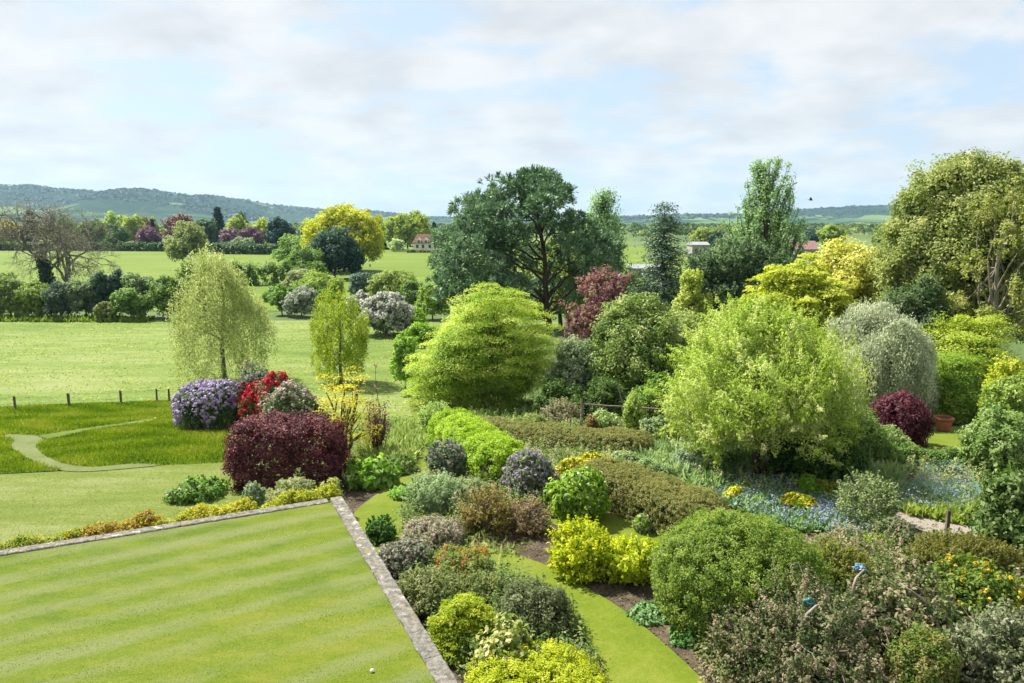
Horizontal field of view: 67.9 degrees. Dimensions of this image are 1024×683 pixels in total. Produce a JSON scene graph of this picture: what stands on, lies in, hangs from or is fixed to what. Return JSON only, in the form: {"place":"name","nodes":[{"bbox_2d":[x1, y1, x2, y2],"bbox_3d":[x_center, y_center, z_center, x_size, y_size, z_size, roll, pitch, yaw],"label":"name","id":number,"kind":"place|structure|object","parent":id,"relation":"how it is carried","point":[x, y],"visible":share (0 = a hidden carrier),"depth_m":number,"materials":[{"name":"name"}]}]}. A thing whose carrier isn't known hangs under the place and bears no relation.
{"place":"outdoors","nodes":[
{"label":"outdoors","id":0,"kind":"place"},
{"bbox_2d":[2,434,159,470],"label":"mown path","id":1,"kind":"structure","parent":0,"point":[24,444],"depth_m":30.46,"materials":[{"name":"green plant"}]},
{"bbox_2d":[0,423,226,473],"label":"meadow","id":2,"kind":"structure","parent":0,"point":[52,435],"depth_m":32.34,"materials":[{"name":"green plant"}]},
{"bbox_2d":[0,399,251,472],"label":"meadow grass","id":3,"kind":"structure","parent":2,"relation":"on","point":[42,421],"depth_m":34.93,"materials":[{"name":"green plant"}]},
{"bbox_2d":[0,186,283,223],"bbox_3d":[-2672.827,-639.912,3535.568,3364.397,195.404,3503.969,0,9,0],"label":"hills","id":4,"kind":"structure","parent":0,"point":[149,208],"depth_m":3073.42,"materials":[{"name":"green plant"}]},
{"bbox_2d":[0,184,897,220],"bbox_3d":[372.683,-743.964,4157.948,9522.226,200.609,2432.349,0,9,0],"label":"distant woods","id":5,"kind":"object","parent":4,"relation":"on","point":[157,191],"visible":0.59,"depth_m":3425.68,"materials":[{"name":"green plant"}]},
{"bbox_2d":[0,462,320,545],"bbox_3d":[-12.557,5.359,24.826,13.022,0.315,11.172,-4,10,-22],"label":"lawn","id":6,"kind":"structure","parent":0,"point":[83,509],"depth_m":25.20,"materials":[{"name":"green plant"}]},
{"bbox_2d":[161,473,230,505],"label":"peony clump","id":7,"kind":"object","parent":6,"relation":"on","point":[193,490],"visible":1,"depth_m":24.92,"materials":[{"name":"green plant"}]},
{"bbox_2d":[138,496,257,527],"bbox_3d":[-8.735,5.247,21.196,3.388,1.514,1.188,-3,9,-18],"label":"alyssum mat","id":8,"kind":"object","parent":6,"relation":"on","point":[202,511],"visible":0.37,"depth_m":21.13,"materials":[{"name":"yellow plant"}]},
{"bbox_2d":[219,409,352,494],"bbox_3d":[-7.816,3.802,26.570,4.259,2.591,2.773,0,9,0],"label":"purple hedge","id":9,"kind":"object","parent":6,"relation":"on","point":[329,450],"visible":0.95,"depth_m":25.71,"materials":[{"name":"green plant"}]},
{"bbox_2d":[0,503,434,682],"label":"terrace lawn","id":10,"kind":"structure","parent":0,"point":[168,548],"depth_m":15.91,"materials":[{"name":"green plant"}]},
{"bbox_2d":[0,320,557,422],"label":"hay field","id":11,"kind":"structure","parent":0,"point":[42,363],"depth_m":62.84,"materials":[{"name":"green plant"}]},
{"bbox_2d":[164,241,279,384],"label":"silver birch","id":12,"kind":"object","parent":11,"relation":"on","point":[230,284],"visible":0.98,"depth_m":53.62,"materials":[{"name":"green plant"}]},
{"bbox_2d":[308,282,371,387],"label":"young birch","id":13,"kind":"object","parent":11,"relation":"on","point":[324,350],"visible":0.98,"depth_m":53.99,"materials":[{"name":"green plant"}]},
{"bbox_2d":[357,291,415,335],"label":"hawthorn bush","id":14,"kind":"object","parent":11,"relation":"on","point":[389,312],"visible":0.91,"depth_m":79.07,"materials":[{"name":"white plant"}]},
{"bbox_2d":[400,281,564,411],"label":"japanese maple","id":15,"kind":"object","parent":11,"relation":"on","point":[460,347],"visible":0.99,"depth_m":43.09,"materials":[{"name":"green plant"}]},
{"bbox_2d":[354,396,429,551],"bbox_3d":[-4.416,4.771,35.365,2.553,2.450,30.420,-1,9,-4],"label":"grass walk","id":16,"kind":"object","parent":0,"point":[378,504],"depth_m":24.48,"materials":[{"name":"green plant"}]},
{"bbox_2d":[0,246,789,310],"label":"field","id":17,"kind":"structure","parent":0,"point":[154,264],"depth_m":222.47,"materials":[{"name":"green plant"}]},
{"bbox_2d":[0,195,130,286],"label":"bare tree","id":18,"kind":"object","parent":17,"relation":"on","point":[44,265],"visible":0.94,"depth_m":119.86,"materials":[{"name":"brown plant"}]},
{"bbox_2d":[162,220,210,262],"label":"bushy tree","id":19,"kind":"object","parent":17,"relation":"on","point":[187,236],"visible":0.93,"depth_m":195.97,"materials":[{"name":"green plant"}]},
{"bbox_2d":[175,258,326,285],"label":"field hedge","id":20,"kind":"object","parent":17,"relation":"on","point":[276,271],"visible":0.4,"depth_m":147.80,"materials":[{"name":"green plant"}]},
{"bbox_2d":[307,225,359,277],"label":"holly tree","id":21,"kind":"object","parent":17,"relation":"on","point":[332,244],"visible":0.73,"depth_m":161.29,"materials":[{"name":"green plant"}]},
{"bbox_2d":[299,202,384,271],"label":"oak tree","id":22,"kind":"object","parent":17,"relation":"on","point":[366,230],"visible":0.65,"depth_m":183.28,"materials":[{"name":"yellow plant"}]},
{"bbox_2d":[380,209,433,249],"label":"oak tree","id":23,"kind":"object","parent":17,"relation":"on","point":[406,228],"visible":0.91,"depth_m":335.08,"materials":[{"name":"green plant"}]},
{"bbox_2d":[0,0,1023,216],"label":"sky","id":24,"kind":"structure","parent":0,"point":[396,106],"materials":[{"name":"white"}]},
{"bbox_2d":[2,230,1023,478],"bbox_3d":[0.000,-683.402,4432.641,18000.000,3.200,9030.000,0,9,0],"label":"ground","id":25,"kind":"structure","parent":0,"point":[866,240],"depth_m":99.30,"materials":[{"name":"green plant"}]},
{"bbox_2d":[8,278,55,316],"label":"hedge bush","id":26,"kind":"object","parent":25,"relation":"on","point":[30,295],"visible":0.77,"depth_m":94.81,"materials":[{"name":"green plant"}]},
{"bbox_2d":[144,274,191,319],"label":"hedge bush","id":27,"kind":"object","parent":25,"relation":"on","point":[157,295],"visible":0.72,"depth_m":94.19,"materials":[{"name":"green plant"}]},
{"bbox_2d":[170,378,239,430],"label":"rhododendron","id":28,"kind":"object","parent":25,"relation":"on","point":[202,399],"visible":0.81,"depth_m":36.91,"materials":[{"name":"purple plant"}]},
{"bbox_2d":[0,496,457,682],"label":"retaining wall","id":29,"kind":"structure","parent":25,"relation":"on","point":[426,649],"depth_m":18.62,"materials":[{"name":"stone"}]},
{"bbox_2d":[237,371,291,435],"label":"rhododendron","id":30,"kind":"object","parent":25,"relation":"on","point":[268,383],"visible":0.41,"depth_m":34.27,"materials":[{"name":"red plant"}]},
{"bbox_2d":[257,379,328,444],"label":"rhododendron","id":31,"kind":"object","parent":25,"relation":"on","point":[299,397],"visible":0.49,"depth_m":33.19,"materials":[{"name":"white plant"}]},
{"bbox_2d":[38,222,882,238],"bbox_3d":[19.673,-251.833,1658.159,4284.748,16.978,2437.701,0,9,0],"label":"distant treelines","id":32,"kind":"object","parent":25,"relation":"on","point":[642,229],"visible":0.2,"depth_m":644.03,"materials":[{"name":"green plant"}]},
{"bbox_2d":[423,163,627,327],"label":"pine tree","id":33,"kind":"object","parent":25,"relation":"on","point":[488,240],"visible":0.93,"depth_m":59.41,"materials":[{"name":"green plant"}]},
{"bbox_2d":[555,264,633,365],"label":"copper beech","id":34,"kind":"object","parent":25,"relation":"on","point":[599,290],"visible":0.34,"depth_m":49.61,"materials":[{"name":"red plant"}]},
{"bbox_2d":[575,186,637,319],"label":"poplar tree","id":35,"kind":"object","parent":25,"relation":"on","point":[602,206],"visible":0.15,"depth_m":80.29,"materials":[{"name":"green plant"}]},
{"bbox_2d":[622,201,707,320],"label":"spruce tree","id":36,"kind":"object","parent":25,"relation":"on","point":[665,255],"visible":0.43,"depth_m":61.96,"materials":[{"name":"green plant"}]},
{"bbox_2d":[339,407,1022,682],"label":"planting bed","id":37,"kind":"object","parent":25,"relation":"on","point":[636,595],"visible":0.05,"depth_m":20.44,"materials":[{"name":"soil"}]},
{"bbox_2d":[307,366,383,462],"bbox_3d":[-6.535,2.880,29.856,2.938,3.856,2.829,0,9,0],"label":"golden sapling","id":38,"kind":"object","parent":37,"relation":"on","point":[348,414],"visible":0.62,"depth_m":29.68,"materials":[{"name":"yellow plant"}]},
{"bbox_2d":[341,452,402,490],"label":"hosta clump","id":39,"kind":"object","parent":37,"relation":"on","point":[378,472],"visible":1,"depth_m":26.10,"materials":[{"name":"green plant"}]},
{"bbox_2d":[355,416,427,461],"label":"garden greens","id":40,"kind":"object","parent":37,"relation":"on","point":[414,443],"visible":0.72,"depth_m":31.96,"materials":[{"name":"green plant"}]},
{"bbox_2d":[377,537,434,577],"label":"sedum shrub","id":41,"kind":"object","parent":37,"relation":"on","point":[409,550],"visible":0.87,"depth_m":19.64,"materials":[{"name":"grey plant"}]},
{"bbox_2d":[395,563,459,619],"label":"heather bush","id":42,"kind":"object","parent":37,"relation":"on","point":[416,593],"visible":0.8,"depth_m":17.57,"materials":[{"name":"green plant"}]},
{"bbox_2d":[398,513,467,550],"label":"sedum shrub","id":43,"kind":"object","parent":37,"relation":"on","point":[433,528],"visible":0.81,"depth_m":21.18,"materials":[{"name":"grey plant"}]},
{"bbox_2d":[400,468,468,514],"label":"lavender bush","id":44,"kind":"object","parent":37,"relation":"on","point":[425,496],"visible":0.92,"depth_m":23.92,"materials":[{"name":"green plant"}]},
{"bbox_2d":[423,436,472,481],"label":"escallonia bush","id":45,"kind":"object","parent":37,"relation":"on","point":[454,460],"visible":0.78,"depth_m":26.62,"materials":[{"name":"green plant"}]},
{"bbox_2d":[426,592,512,668],"bbox_3d":[-0.920,6.001,16.230,1.878,1.246,1.886,0,9,0],"label":"golden cypress","id":46,"kind":"object","parent":37,"relation":"on","point":[473,612],"visible":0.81,"depth_m":15.86,"materials":[{"name":"yellow plant"}]},
{"bbox_2d":[443,569,504,607],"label":"heather bush","id":47,"kind":"object","parent":37,"relation":"on","point":[466,582],"visible":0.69,"depth_m":17.93,"materials":[{"name":"green plant"}]},
{"bbox_2d":[426,406,523,487],"bbox_3d":[-1.480,4.114,29.903,2.628,2.560,8.780,-3,9,-17],"label":"green hedge","id":48,"kind":"object","parent":37,"relation":"on","point":[493,442],"visible":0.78,"depth_m":27.77,"materials":[{"name":"green plant"}]},
{"bbox_2d":[402,484,554,558],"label":"garden greens","id":49,"kind":"object","parent":37,"relation":"on","point":[488,543],"visible":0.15,"depth_m":21.67,"materials":[{"name":"green plant"}]},
{"bbox_2d":[457,481,513,540],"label":"twiggy bush","id":50,"kind":"object","parent":37,"relation":"on","point":[489,506],"visible":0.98,"depth_m":22.12,"materials":[{"name":"brown plant"}]},
{"bbox_2d":[392,498,606,682],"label":"underplanting","id":51,"kind":"object","parent":37,"relation":"on","point":[494,604],"visible":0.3,"depth_m":17.31,"materials":[{"name":"green plant"}]},
{"bbox_2d":[467,611,543,682],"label":"variegated shrub","id":52,"kind":"object","parent":37,"relation":"on","point":[512,633],"visible":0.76,"depth_m":15.14,"materials":[{"name":"green plant"}]},
{"bbox_2d":[409,432,633,528],"bbox_3d":[0.803,4.777,27.512,7.965,1.664,11.055,2,9,10],"label":"underplanting","id":53,"kind":"object","parent":37,"relation":"on","point":[563,455],"visible":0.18,"depth_m":26.65,"materials":[{"name":"green plant"}]},
{"bbox_2d":[504,494,552,538],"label":"twiggy bush","id":54,"kind":"object","parent":37,"relation":"on","point":[533,516],"visible":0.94,"depth_m":22.11,"materials":[{"name":"brown plant"}]},
{"bbox_2d":[500,448,560,502],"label":"catmint bush","id":55,"kind":"object","parent":37,"relation":"on","point":[527,468],"visible":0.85,"depth_m":24.71,"materials":[{"name":"purple plant"}]},
{"bbox_2d":[493,573,577,642],"bbox_3d":[0.457,5.805,16.986,2.050,1.400,2.046,0,9,0],"label":"daphne bush","id":56,"kind":"object","parent":37,"relation":"on","point":[545,600],"visible":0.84,"depth_m":16.56,"materials":[{"name":"green plant"}]},
{"bbox_2d":[464,638,609,682],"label":"box cushion","id":57,"kind":"object","parent":37,"relation":"on","point":[585,673],"visible":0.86,"depth_m":14.55,"materials":[{"name":"yellow plant"}]},
{"bbox_2d":[390,533,705,682],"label":"grass walk","id":58,"kind":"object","parent":37,"relation":"on","point":[643,667],"depth_m":16.52,"materials":[{"name":"green plant"}]},
{"bbox_2d":[458,415,654,456],"bbox_3d":[1.403,4.177,32.499,9.502,1.730,2.656,5,10,29],"label":"brown hedge","id":59,"kind":"object","parent":37,"relation":"on","point":[605,437],"visible":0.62,"depth_m":31.23,"materials":[{"name":"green plant"}]},
{"bbox_2d":[532,377,593,416],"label":"thicket bush","id":60,"kind":"object","parent":37,"relation":"on","point":[554,388],"visible":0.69,"depth_m":39.82,"materials":[{"name":"green plant"}]},
{"bbox_2d":[540,334,596,391],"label":"grey shrub","id":61,"kind":"object","parent":37,"relation":"on","point":[570,366],"visible":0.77,"depth_m":43.41,"materials":[{"name":"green plant"}]},
{"bbox_2d":[540,464,613,523],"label":"choisya bush","id":62,"kind":"object","parent":37,"relation":"on","point":[573,492],"visible":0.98,"depth_m":22.78,"materials":[{"name":"green plant"}]},
{"bbox_2d":[545,506,621,585],"bbox_3d":[1.875,5.191,19.694,2.036,1.773,2.300,0,9,0],"label":"spiraea bush","id":63,"kind":"object","parent":37,"relation":"on","point":[575,548],"visible":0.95,"depth_m":19.16,"materials":[{"name":"yellow plant"}]},
{"bbox_2d":[580,374,634,418],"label":"thicket bush","id":64,"kind":"object","parent":37,"relation":"on","point":[604,391],"visible":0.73,"depth_m":39.68,"materials":[{"name":"green plant"}]},
{"bbox_2d":[601,533,662,585],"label":"spiraea bush","id":65,"kind":"object","parent":37,"relation":"on","point":[633,564],"visible":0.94,"depth_m":18.91,"materials":[{"name":"yellow plant"}]},
{"bbox_2d":[583,289,690,396],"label":"ivy tree","id":66,"kind":"object","parent":37,"relation":"on","point":[634,336],"visible":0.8,"depth_m":42.37,"materials":[{"name":"green plant"}]},
{"bbox_2d":[575,456,728,535],"bbox_3d":[4.191,4.884,23.753,2.215,1.523,5.918,-6,11,-35],"label":"brown hedge","id":67,"kind":"object","parent":37,"relation":"on","point":[658,489],"visible":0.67,"depth_m":22.96,"materials":[{"name":"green plant"}]},
{"bbox_2d":[633,432,765,491],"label":"garden greens","id":68,"kind":"object","parent":37,"relation":"on","point":[684,470],"visible":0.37,"depth_m":27.78,"materials":[{"name":"green plant"}]},
{"bbox_2d":[453,396,1002,500],"bbox_3d":[6.795,4.407,34.949,19.752,3.311,26.152,-4,10,-24],"label":"underplanting","id":69,"kind":"object","parent":37,"relation":"on","point":[575,421],"visible":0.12,"depth_m":27.57,"materials":[{"name":"green plant"}]},
{"bbox_2d":[703,601,761,674],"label":"cotoneaster bush","id":70,"kind":"object","parent":37,"relation":"on","point":[716,637],"visible":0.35,"depth_m":15.20,"materials":[{"name":"green plant"}]},
{"bbox_2d":[646,505,837,649],"bbox_3d":[5.182,5.112,17.218,4.140,2.706,4.148,0,9,0],"label":"green mound","id":71,"kind":"object","parent":37,"relation":"on","point":[735,542],"visible":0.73,"depth_m":16.28,"materials":[{"name":"green plant"}]},
{"bbox_2d":[644,290,877,477],"bbox_3d":[9.075,1.592,27.602,7.738,6.923,7.472,-5,10,-30],"label":"weeping willow","id":72,"kind":"object","parent":37,"relation":"on","point":[760,374],"visible":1,"depth_m":26.06,"materials":[{"name":"green plant"}]},
{"bbox_2d":[687,472,862,532],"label":"forget me nots","id":73,"kind":"object","parent":37,"relation":"on","point":[753,501],"visible":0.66,"depth_m":24.21,"materials":[{"name":"blue plant"}]},
{"bbox_2d":[713,553,898,682],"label":"cotoneaster bush","id":74,"kind":"object","parent":37,"relation":"on","point":[825,647],"visible":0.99,"depth_m":13.92,"materials":[{"name":"green plant"}]},
{"bbox_2d":[764,420,871,484],"bbox_3d":[10.914,3.763,27.259,3.530,2.529,3.974,2,9,12],"label":"laurel bush","id":75,"kind":"object","parent":37,"relation":"on","point":[785,462],"visible":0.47,"depth_m":26.13,"materials":[{"name":"green plant"}]},
{"bbox_2d":[803,534,877,600],"bbox_3d":[7.617,5.481,17.769,1.824,1.792,1.790,0,9,0],"label":"heather mound","id":76,"kind":"object","parent":37,"relation":"on","point":[844,563],"visible":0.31,"depth_m":17.41,"materials":[{"name":"green plant"}]},
{"bbox_2d":[788,457,911,496],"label":"garden greens","id":77,"kind":"object","parent":37,"relation":"on","point":[893,471],"visible":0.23,"depth_m":26.46,"materials":[{"name":"green plant"}]},
{"bbox_2d":[686,511,1023,682],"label":"underplanting","id":78,"kind":"object","parent":37,"relation":"on","point":[894,546],"visible":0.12,"depth_m":19.84,"materials":[{"name":"green plant"}]},
{"bbox_2d":[830,466,905,527],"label":"tall shrub","id":79,"kind":"object","parent":37,"relation":"on","point":[862,494],"visible":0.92,"depth_m":22.57,"materials":[{"name":"green plant"}]},
{"bbox_2d":[852,408,897,461],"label":"elder bush","id":80,"kind":"object","parent":37,"relation":"on","point":[876,442],"visible":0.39,"depth_m":28.17,"materials":[{"name":"green plant"}]},
{"bbox_2d":[824,296,942,420],"bbox_3d":[19.118,1.026,39.550,5.767,6.790,6.144,0,9,0],"label":"silver pear","id":81,"kind":"object","parent":37,"relation":"on","point":[894,343],"visible":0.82,"depth_m":38.04,"materials":[{"name":"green plant"}]},
{"bbox_2d":[868,389,935,447],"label":"barberry bush","id":82,"kind":"object","parent":37,"relation":"on","point":[915,422],"visible":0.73,"depth_m":32.27,"materials":[{"name":"purple plant"}]},
{"bbox_2d":[830,547,979,669],"bbox_3d":[7.936,5.659,15.758,2.988,2.136,2.727,-7,11,-37],"label":"cotoneaster bush","id":83,"kind":"object","parent":37,"relation":"on","point":[892,605],"visible":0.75,"depth_m":15.39,"materials":[{"name":"green plant"}]},
{"bbox_2d":[874,273,955,348],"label":"bay tree","id":84,"kind":"object","parent":37,"relation":"on","point":[917,300],"visible":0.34,"depth_m":44.24,"materials":[{"name":"green plant"}]},
{"bbox_2d":[875,621,966,682],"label":"mixed shrub","id":85,"kind":"object","parent":37,"relation":"on","point":[941,667],"visible":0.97,"depth_m":14.00,"materials":[{"name":"green plant"}]},
{"bbox_2d":[871,477,982,509],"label":"forget me nots","id":86,"kind":"object","parent":37,"relation":"on","point":[950,486],"visible":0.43,"depth_m":25.03,"materials":[{"name":"blue plant"}]},
{"bbox_2d":[898,493,984,524],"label":"garden greens","id":87,"kind":"object","parent":37,"relation":"on","point":[936,512],"visible":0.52,"depth_m":23.42,"materials":[{"name":"green plant"}]},
{"bbox_2d":[882,441,1002,477],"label":"hedge","id":88,"kind":"object","parent":37,"relation":"on","point":[936,455],"visible":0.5,"depth_m":28.46,"materials":[{"name":"green plant"}]},
{"bbox_2d":[917,351,993,425],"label":"hedge","id":89,"kind":"object","parent":37,"relation":"on","point":[959,382],"visible":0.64,"depth_m":39.19,"materials":[{"name":"green plant"}]},
{"bbox_2d":[899,528,1023,582],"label":"heather mound","id":90,"kind":"object","parent":37,"relation":"on","point":[966,543],"visible":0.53,"depth_m":19.04,"materials":[{"name":"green plant"}]},
{"bbox_2d":[920,311,1022,418],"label":"japanese maple","id":91,"kind":"object","parent":37,"relation":"on","point":[963,338],"visible":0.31,"depth_m":41.43,"materials":[{"name":"green plant"}]},
{"bbox_2d":[922,548,1023,624],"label":"forsythia bush","id":92,"kind":"object","parent":37,"relation":"on","point":[984,587],"visible":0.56,"depth_m":16.56,"materials":[{"name":"green plant"}]},
{"bbox_2d":[941,597,1023,682],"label":"olearia bush","id":93,"kind":"object","parent":37,"relation":"on","point":[995,649],"visible":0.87,"depth_m":14.15,"materials":[{"name":"green plant"}]},
{"bbox_2d":[954,402,1023,476],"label":"rounded bush","id":94,"kind":"object","parent":37,"relation":"on","point":[1004,439],"visible":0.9,"depth_m":26.85,"materials":[{"name":"green plant"}]},
{"bbox_2d":[958,452,1023,556],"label":"rhododendron bush","id":95,"kind":"object","parent":37,"relation":"on","point":[999,512],"visible":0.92,"depth_m":20.23,"materials":[{"name":"green plant"}]},
{"bbox_2d":[977,370,1023,427],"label":"shrub","id":96,"kind":"object","parent":37,"relation":"on","point":[1010,397],"visible":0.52,"depth_m":30.65,"materials":[{"name":"green plant"}]},
{"bbox_2d":[669,267,713,321],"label":"yellow shrub","id":97,"kind":"object","parent":25,"relation":"on","point":[689,297],"visible":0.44,"depth_m":53.58,"materials":[{"name":"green plant"}]},
{"bbox_2d":[676,232,790,329],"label":"yew tree","id":98,"kind":"object","parent":25,"relation":"on","point":[729,266],"visible":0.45,"depth_m":63.32,"materials":[{"name":"green plant"}]},
{"bbox_2d":[721,155,819,266],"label":"poplar tree","id":99,"kind":"object","parent":25,"relation":"on","point":[759,226],"visible":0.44,"depth_m":85.72,"materials":[{"name":"green plant"}]},
{"bbox_2d":[739,252,865,353],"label":"golden maple","id":100,"kind":"object","parent":25,"relation":"on","point":[808,292],"visible":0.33,"depth_m":46.78,"materials":[{"name":"yellow plant"}]},
{"bbox_2d":[806,235,882,309],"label":"golden acer","id":101,"kind":"object","parent":25,"relation":"on","point":[846,261],"visible":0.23,"depth_m":54.51,"materials":[{"name":"yellow plant"}]},
{"bbox_2d":[865,146,1023,344],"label":"oak tree","id":102,"kind":"object","parent":25,"relation":"on","point":[926,229],"visible":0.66,"depth_m":46.98,"materials":[{"name":"green plant"}]},
{"bbox_2d":[945,174,1023,345],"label":"sparse oak","id":103,"kind":"object","parent":25,"relation":"on","point":[1016,299],"visible":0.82,"depth_m":43.69,"materials":[{"name":"green plant"}]},
{"bbox_2d":[610,205,895,224],"bbox_3d":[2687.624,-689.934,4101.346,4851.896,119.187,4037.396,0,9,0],"label":"hills","id":104,"kind":"structure","parent":0,"point":[876,215],"depth_m":3584.41,"materials":[{"name":"green plant"}]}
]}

